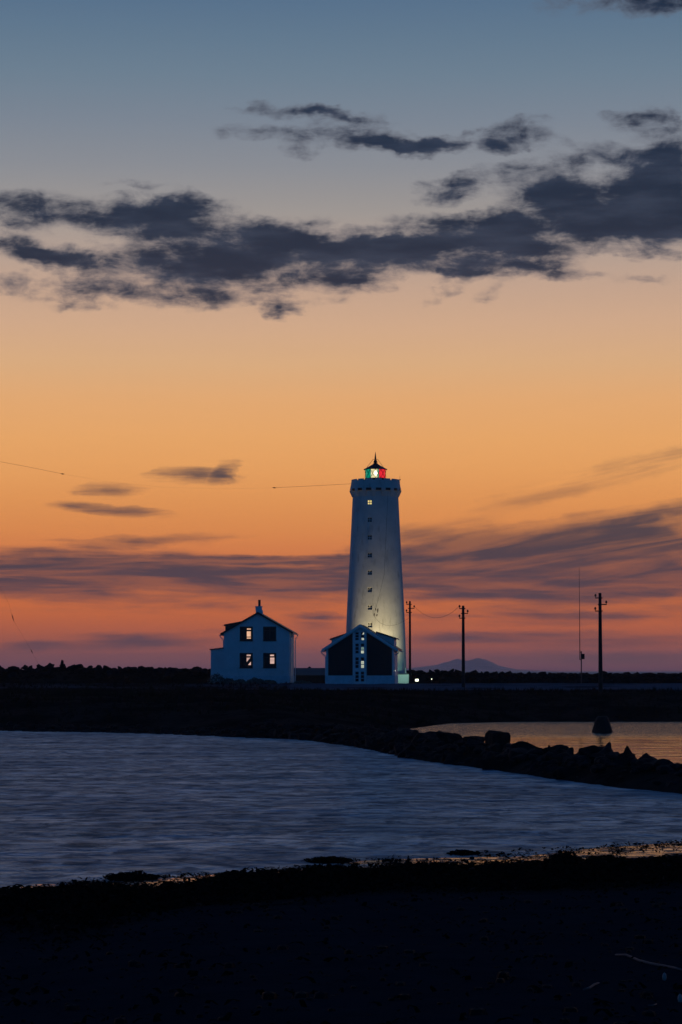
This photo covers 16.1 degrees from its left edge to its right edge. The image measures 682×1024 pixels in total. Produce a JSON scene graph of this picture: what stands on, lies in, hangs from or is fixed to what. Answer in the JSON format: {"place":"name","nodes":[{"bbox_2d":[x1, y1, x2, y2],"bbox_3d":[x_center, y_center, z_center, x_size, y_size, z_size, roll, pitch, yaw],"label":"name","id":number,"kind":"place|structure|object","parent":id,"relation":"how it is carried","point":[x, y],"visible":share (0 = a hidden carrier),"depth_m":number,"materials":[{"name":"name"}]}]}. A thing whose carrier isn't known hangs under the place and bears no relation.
{"place":"outdoors","nodes":[
{"label":"outdoors","id":0,"kind":"place"},
{"bbox_2d":[0,670,681,1023],"bbox_3d":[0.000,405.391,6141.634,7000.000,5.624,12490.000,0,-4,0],"label":"ground","id":1,"kind":"structure","parent":0,"point":[356,1007],"depth_m":25.27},
{"bbox_2d":[0,667,7,673],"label":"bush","id":2,"kind":"object","parent":1,"relation":"on","point":[3,670],"visible":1,"depth_m":264.86,"materials":[{"name":"black plant"}]},
{"bbox_2d":[8,666,19,672],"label":"boulder","id":3,"kind":"object","parent":1,"relation":"on","point":[13,668],"visible":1,"depth_m":265.31,"materials":[{"name":"black stone"}]},
{"bbox_2d":[51,667,60,671],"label":"boulder","id":4,"kind":"object","parent":1,"relation":"on","point":[57,669],"visible":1,"depth_m":265.78,"materials":[{"name":"black stone"}]},
{"bbox_2d":[93,665,101,672],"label":"boulder","id":5,"kind":"object","parent":1,"relation":"on","point":[98,668],"visible":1,"depth_m":265.63,"materials":[{"name":"black stone"}]},
{"bbox_2d":[102,665,111,673],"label":"boulder","id":6,"kind":"object","parent":1,"relation":"on","point":[105,668],"visible":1,"depth_m":264.82,"materials":[{"name":"black stone"}]},
{"bbox_2d":[127,666,136,670],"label":"boulder","id":7,"kind":"object","parent":1,"relation":"on","point":[132,668],"visible":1,"depth_m":265.04,"materials":[{"name":"black stone"}]},
{"bbox_2d":[103,870,163,880],"bbox_3d":[-4.001,7.008,46.528,1.206,0.202,1.072,0,-4,0],"label":"seaweed heap","id":8,"kind":"object","parent":1,"relation":"on","point":[135,874],"visible":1,"depth_m":46.35,"materials":[{"name":"black plant"}]},
{"bbox_2d":[138,666,146,671],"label":"boulder","id":9,"kind":"object","parent":1,"relation":"on","point":[142,668],"visible":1,"depth_m":265.73,"materials":[{"name":"black stone"}]},
{"bbox_2d":[149,667,155,675],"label":"boulder","id":10,"kind":"object","parent":1,"relation":"on","point":[153,671],"visible":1,"depth_m":265.26,"materials":[{"name":"black stone"}]},
{"bbox_2d":[207,674,224,683],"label":"shrub","id":11,"kind":"object","parent":1,"relation":"on","point":[213,679],"visible":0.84,"depth_m":242.69,"materials":[{"name":"plant"}]},
{"bbox_2d":[220,678,233,683],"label":"shrub","id":12,"kind":"object","parent":1,"relation":"on","point":[227,680],"visible":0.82,"depth_m":242.60,"materials":[{"name":"plant"}]},
{"bbox_2d":[231,679,247,683],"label":"shrub","id":13,"kind":"object","parent":1,"relation":"on","point":[242,681],"visible":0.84,"depth_m":242.58,"materials":[{"name":"plant"}]},
{"bbox_2d":[210,600,297,683],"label":"house","id":14,"kind":"structure","parent":1,"relation":"on","point":[258,644],"depth_m":247.65,"materials":[{"name":"paint"}]},
{"bbox_2d":[240,627,252,640],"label":"window","id":15,"kind":"structure","parent":14,"relation":"in","point":[246,633],"depth_m":247.81,"materials":[{"name":"glass"}]},
{"bbox_2d":[240,653,252,667],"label":"window","id":16,"kind":"structure","parent":14,"relation":"in","point":[246,659],"depth_m":247.69,"materials":[{"name":"black glass"}]},
{"bbox_2d":[263,627,275,640],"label":"window","id":17,"kind":"structure","parent":14,"relation":"in","point":[269,633],"depth_m":247.72,"materials":[{"name":"black glass"}]},
{"bbox_2d":[263,653,275,667],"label":"window","id":18,"kind":"structure","parent":14,"relation":"in","point":[269,659],"depth_m":247.57,"materials":[{"name":"glass"}]},
{"bbox_2d":[246,677,263,683],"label":"shrub","id":19,"kind":"object","parent":1,"relation":"on","point":[256,681],"visible":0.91,"depth_m":242.64,"materials":[{"name":"plant"}]},
{"bbox_2d":[263,680,277,683],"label":"shrub","id":20,"kind":"object","parent":1,"relation":"on","point":[270,681],"visible":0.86,"depth_m":242.57,"materials":[{"name":"plant"}]},
{"bbox_2d":[294,668,324,682],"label":"shed","id":21,"kind":"structure","parent":1,"relation":"on","point":[315,675],"depth_m":257.41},
{"bbox_2d":[302,856,353,863],"bbox_3d":[-0.288,7.287,50.663,1.129,0.187,1.038,0,-4,0],"label":"seaweed heap","id":22,"kind":"object","parent":1,"relation":"on","point":[327,859],"visible":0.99,"depth_m":50.45,"materials":[{"name":"black plant"}]},
{"bbox_2d":[0,850,681,1023],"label":"seaweed wrack","id":23,"kind":"object","parent":1,"relation":"on","point":[90,896],"visible":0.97,"depth_m":36.94,"materials":[{"name":"black plant"}]},
{"bbox_2d":[0,680,681,727],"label":"coarse grass","id":24,"kind":"structure","parent":1,"relation":"on","point":[263,693],"depth_m":192.79,"materials":[{"name":"plant"}]},
{"bbox_2d":[0,721,681,1023],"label":"pebbles","id":25,"kind":"object","parent":1,"relation":"on","point":[501,975],"visible":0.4,"depth_m":23.67,"materials":[{"name":"black stone"}]},
{"bbox_2d":[0,666,681,786],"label":"boulder rubble","id":26,"kind":"object","parent":1,"relation":"on","point":[659,766],"visible":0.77,"depth_m":122.94,"materials":[{"name":"black stone"}]},
{"bbox_2d":[43,663,54,669],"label":"boulder","id":27,"kind":"object","parent":26,"relation":"on","point":[49,665],"visible":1,"depth_m":265.71,"materials":[{"name":"black stone"}]},
{"bbox_2d":[67,664,74,669],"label":"boulder","id":28,"kind":"object","parent":26,"relation":"on","point":[71,667],"visible":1,"depth_m":265.69,"materials":[{"name":"black stone"}]},
{"bbox_2d":[75,664,83,669],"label":"boulder","id":29,"kind":"object","parent":26,"relation":"on","point":[78,666],"visible":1,"depth_m":265.76,"materials":[{"name":"black stone"}]},
{"bbox_2d":[156,667,164,673],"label":"boulder","id":30,"kind":"object","parent":26,"relation":"on","point":[159,670],"visible":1,"depth_m":265.33,"materials":[{"name":"black stone"}]},
{"bbox_2d":[436,731,460,741],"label":"boulder","id":31,"kind":"object","parent":26,"relation":"on","point":[441,735],"visible":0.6,"depth_m":111.70,"materials":[{"name":"black stone"}]},
{"bbox_2d":[462,736,484,741],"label":"boulder","id":32,"kind":"object","parent":26,"relation":"on","point":[482,738],"visible":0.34,"depth_m":111.25,"materials":[{"name":"black stone"}]},
{"bbox_2d":[485,730,510,743],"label":"stone block","id":33,"kind":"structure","parent":26,"relation":"on","point":[494,736],"depth_m":107.73,"materials":[{"name":"black stone"}]},
{"bbox_2d":[598,742,612,754],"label":"boulder","id":34,"kind":"object","parent":26,"relation":"on","point":[606,749],"visible":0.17,"depth_m":91.65,"materials":[{"name":"black stone"}]},
{"bbox_2d":[346,738,353,744],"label":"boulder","id":35,"kind":"object","parent":1,"relation":"on","point":[350,740],"visible":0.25,"depth_m":129.06,"materials":[{"name":"black stone"}]},
{"bbox_2d":[320,624,402,683],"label":"outbuilding","id":36,"kind":"structure","parent":1,"relation":"on","point":[361,654],"depth_m":239.55,"materials":[{"name":"white paint"}]},
{"bbox_2d":[355,632,358,640],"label":"window","id":37,"kind":"structure","parent":36,"relation":"in","point":[356,633],"depth_m":239.83,"materials":[{"name":"glass"}]},
{"bbox_2d":[355,643,358,653],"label":"window","id":38,"kind":"structure","parent":36,"relation":"in","point":[356,644],"depth_m":239.72,"materials":[{"name":"glass"}]},
{"bbox_2d":[355,657,358,667],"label":"window","id":39,"kind":"structure","parent":36,"relation":"in","point":[356,658],"depth_m":239.66,"materials":[{"name":"glass"}]},
{"bbox_2d":[355,671,358,681],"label":"window","id":40,"kind":"structure","parent":36,"relation":"in","point":[356,672],"depth_m":239.60,"materials":[{"name":"glass"}]},
{"bbox_2d":[360,632,364,640],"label":"window","id":41,"kind":"structure","parent":36,"relation":"in","point":[362,634],"depth_m":239.72,"materials":[{"name":"glass"}]},
{"bbox_2d":[360,643,364,653],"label":"window","id":42,"kind":"structure","parent":36,"relation":"in","point":[362,645],"depth_m":239.66,"materials":[{"name":"glass"}]},
{"bbox_2d":[360,657,364,667],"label":"window","id":43,"kind":"structure","parent":36,"relation":"in","point":[362,659],"depth_m":239.60,"materials":[{"name":"glass"}]},
{"bbox_2d":[360,671,364,681],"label":"window","id":44,"kind":"structure","parent":36,"relation":"in","point":[362,673],"depth_m":239.48,"materials":[{"name":"glass"}]},
{"bbox_2d":[60,839,681,887],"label":"seaweed scraps","id":45,"kind":"object","parent":1,"relation":"on","point":[383,861],"visible":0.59,"depth_m":50.70,"materials":[{"name":"black plant"}]},
{"bbox_2d":[346,452,408,683],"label":"lighthouse","id":46,"kind":"object","parent":1,"relation":"on","point":[374,491],"visible":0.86,"depth_m":256.03,"materials":[{"name":"paint"}]},
{"bbox_2d":[4,462,339,488],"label":"aerial wire","id":47,"kind":"object","parent":46,"relation":"attached to","point":[173,487],"visible":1,"depth_m":258.73,"materials":[{"name":"metal"}]},
{"bbox_2d":[388,744,407,753],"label":"boulder","id":48,"kind":"object","parent":1,"relation":"on","point":[392,751],"visible":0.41,"depth_m":115.54,"materials":[{"name":"black stone"}]},
{"bbox_2d":[397,744,415,757],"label":"boulder","id":49,"kind":"object","parent":1,"relation":"on","point":[402,753],"visible":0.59,"depth_m":111.44,"materials":[{"name":"black stone"}]},
{"bbox_2d":[406,601,414,683],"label":"utility pole","id":50,"kind":"object","parent":1,"relation":"on","point":[409,608],"visible":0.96,"depth_m":247.59,"materials":[{"name":"wood"}]},
{"bbox_2d":[374,501,406,625],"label":"aerial cable","id":51,"kind":"object","parent":50,"relation":"hanging from","point":[382,581],"visible":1,"depth_m":252.44,"materials":[{"name":"metal"}]},
{"bbox_2d":[411,732,425,742],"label":"boulder","id":52,"kind":"object","parent":1,"relation":"on","point":[416,737],"visible":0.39,"depth_m":116.52,"materials":[{"name":"black stone"}]},
{"bbox_2d":[424,731,435,735],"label":"boulder","id":53,"kind":"object","parent":1,"relation":"on","point":[429,733],"visible":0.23,"depth_m":117.36,"materials":[{"name":"black stone"}]},
{"bbox_2d":[432,675,438,680],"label":"boulder","id":54,"kind":"object","parent":1,"relation":"on","point":[434,677],"visible":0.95,"depth_m":264.75,"materials":[{"name":"black stone"}]},
{"bbox_2d":[446,849,480,854],"bbox_3d":[2.667,7.428,52.649,0.828,0.164,0.815,2,-4,-31],"label":"seaweed heap","id":55,"kind":"object","parent":1,"relation":"on","point":[461,852],"visible":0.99,"depth_m":52.47,"materials":[{"name":"black plant"}]},
{"bbox_2d":[459,605,468,686],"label":"utility pole","id":56,"kind":"object","parent":1,"relation":"on","point":[463,647],"visible":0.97,"depth_m":225.56,"materials":[{"name":"wood"}]},
{"bbox_2d":[463,738,482,741],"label":"boulder","id":57,"kind":"object","parent":1,"relation":"on","point":[466,739],"visible":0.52,"depth_m":107.64,"materials":[{"name":"black stone"}]},
{"bbox_2d":[466,738,485,743],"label":"boulder","id":58,"kind":"object","parent":1,"relation":"on","point":[470,741],"visible":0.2,"depth_m":107.07,"materials":[{"name":"black stone"}]},
{"bbox_2d":[508,748,527,759],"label":"boulder","id":59,"kind":"object","parent":1,"relation":"on","point":[514,751],"visible":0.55,"depth_m":97.19,"materials":[{"name":"black stone"}]},
{"bbox_2d":[511,741,542,749],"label":"boulder","id":60,"kind":"object","parent":1,"relation":"on","point":[520,744],"visible":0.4,"depth_m":99.61,"materials":[{"name":"black stone"}]},
{"bbox_2d":[524,671,531,677],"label":"bush","id":61,"kind":"object","parent":1,"relation":"on","point":[527,674],"visible":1,"depth_m":265.70,"materials":[{"name":"black plant"}]},
{"bbox_2d":[542,744,568,754],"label":"boulder","id":62,"kind":"object","parent":1,"relation":"on","point":[547,749],"visible":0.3,"depth_m":96.68,"materials":[{"name":"black stone"}]},
{"bbox_2d":[555,747,565,753],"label":"boulder","id":63,"kind":"object","parent":1,"relation":"on","point":[559,750],"visible":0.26,"depth_m":95.46,"materials":[{"name":"black stone"}]},
{"bbox_2d":[544,849,583,862],"bbox_3d":[4.544,7.034,49.137,1.127,0.342,0.883,0,-4,0],"label":"seaweed heap","id":64,"kind":"object","parent":1,"relation":"on","point":[559,857],"visible":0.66,"depth_m":48.99,"materials":[{"name":"black plant"}]},
{"bbox_2d":[566,747,573,755],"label":"boulder","id":65,"kind":"object","parent":1,"relation":"on","point":[570,750],"visible":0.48,"depth_m":95.11,"materials":[{"name":"black stone"}]},
{"bbox_2d":[579,583,584,682],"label":"whip antenna","id":66,"kind":"object","parent":1,"relation":"on","point":[582,656],"visible":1,"depth_m":237.62,"materials":[{"name":"metal"}]},
{"bbox_2d":[578,745,604,756],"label":"boulder","id":67,"kind":"object","parent":1,"relation":"on","point":[588,751],"visible":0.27,"depth_m":92.30,"materials":[{"name":"black stone"}]},
{"bbox_2d":[583,982,599,989],"bbox_3d":[1.865,3.521,17.957,0.038,0.081,0.924,-1,-4,12],"label":"driftwood stick","id":68,"kind":"object","parent":1,"relation":"on","point":[591,986],"visible":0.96,"depth_m":17.79,"materials":[{"name":"grey wood"}]},
{"bbox_2d":[594,593,606,691],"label":"utility pole","id":69,"kind":"object","parent":1,"relation":"on","point":[600,665],"visible":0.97,"depth_m":213.60,"materials":[{"name":"wood"}]},
{"bbox_2d":[579,854,636,861],"bbox_3d":[5.359,6.989,48.630,1.250,0.229,1.197,2,-4,-32],"label":"seaweed heap","id":70,"kind":"object","parent":1,"relation":"on","point":[592,857],"visible":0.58,"depth_m":48.57,"materials":[{"name":"black plant"}]},
{"bbox_2d":[612,753,635,762],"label":"boulder","id":71,"kind":"object","parent":1,"relation":"on","point":[618,758],"visible":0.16,"depth_m":89.18,"materials":[{"name":"black stone"}]},
{"bbox_2d":[619,746,636,765],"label":"boulder","id":72,"kind":"object","parent":1,"relation":"on","point":[627,752],"visible":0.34,"depth_m":88.13,"materials":[{"name":"black stone"}]},
{"bbox_2d":[631,753,657,766],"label":"boulder","id":73,"kind":"object","parent":1,"relation":"on","point":[645,755],"visible":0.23,"depth_m":86.68,"materials":[{"name":"black stone"}]},
{"bbox_2d":[615,954,681,970],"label":"driftwood stick","id":74,"kind":"object","parent":1,"relation":"on","point":[650,963],"visible":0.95,"depth_m":20.22,"materials":[{"name":"brown wood"}]},
{"bbox_2d":[0,671,681,887],"bbox_3d":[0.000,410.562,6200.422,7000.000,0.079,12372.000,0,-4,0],"label":"sea water","id":75,"kind":"structure","parent":0,"point":[84,805],"depth_m":70.44,"materials":[{"name":"blue liquid"}]},
{"bbox_2d":[0,0,681,670],"label":"sky","id":76,"kind":"structure","parent":0,"point":[254,246],"materials":[{"name":"orange"}]},
{"bbox_2d":[407,658,532,670],"bbox_3d":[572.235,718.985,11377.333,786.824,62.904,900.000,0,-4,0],"label":"mountain","id":77,"kind":"structure","parent":0,"point":[478,664],"depth_m":11098.97,"materials":[{"name":"stone"}]},
{"bbox_2d":[410,722,681,763],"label":"lagoon water","id":78,"kind":"structure","parent":0,"point":[659,740],"depth_m":149.24,"materials":[{"name":"orange liquid"}]},
{"bbox_2d":[592,716,612,732],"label":"concrete marker","id":79,"kind":"object","parent":78,"relation":"in","point":[602,724],"visible":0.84,"depth_m":154.02,"materials":[{"name":"grey concrete"}]},
{"bbox_2d":[662,972,666,980],"bbox_3d":[2.490,3.576,18.606,0.035,0.065,0.035,0,-4,0],"label":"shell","id":80,"kind":"object","parent":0,"point":[664,977],"visible":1,"depth_m":18.59},
{"bbox_2d":[677,994,681,1001],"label":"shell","id":81,"kind":"object","parent":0,"point":[679,998],"visible":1,"depth_m":16.51}
]}

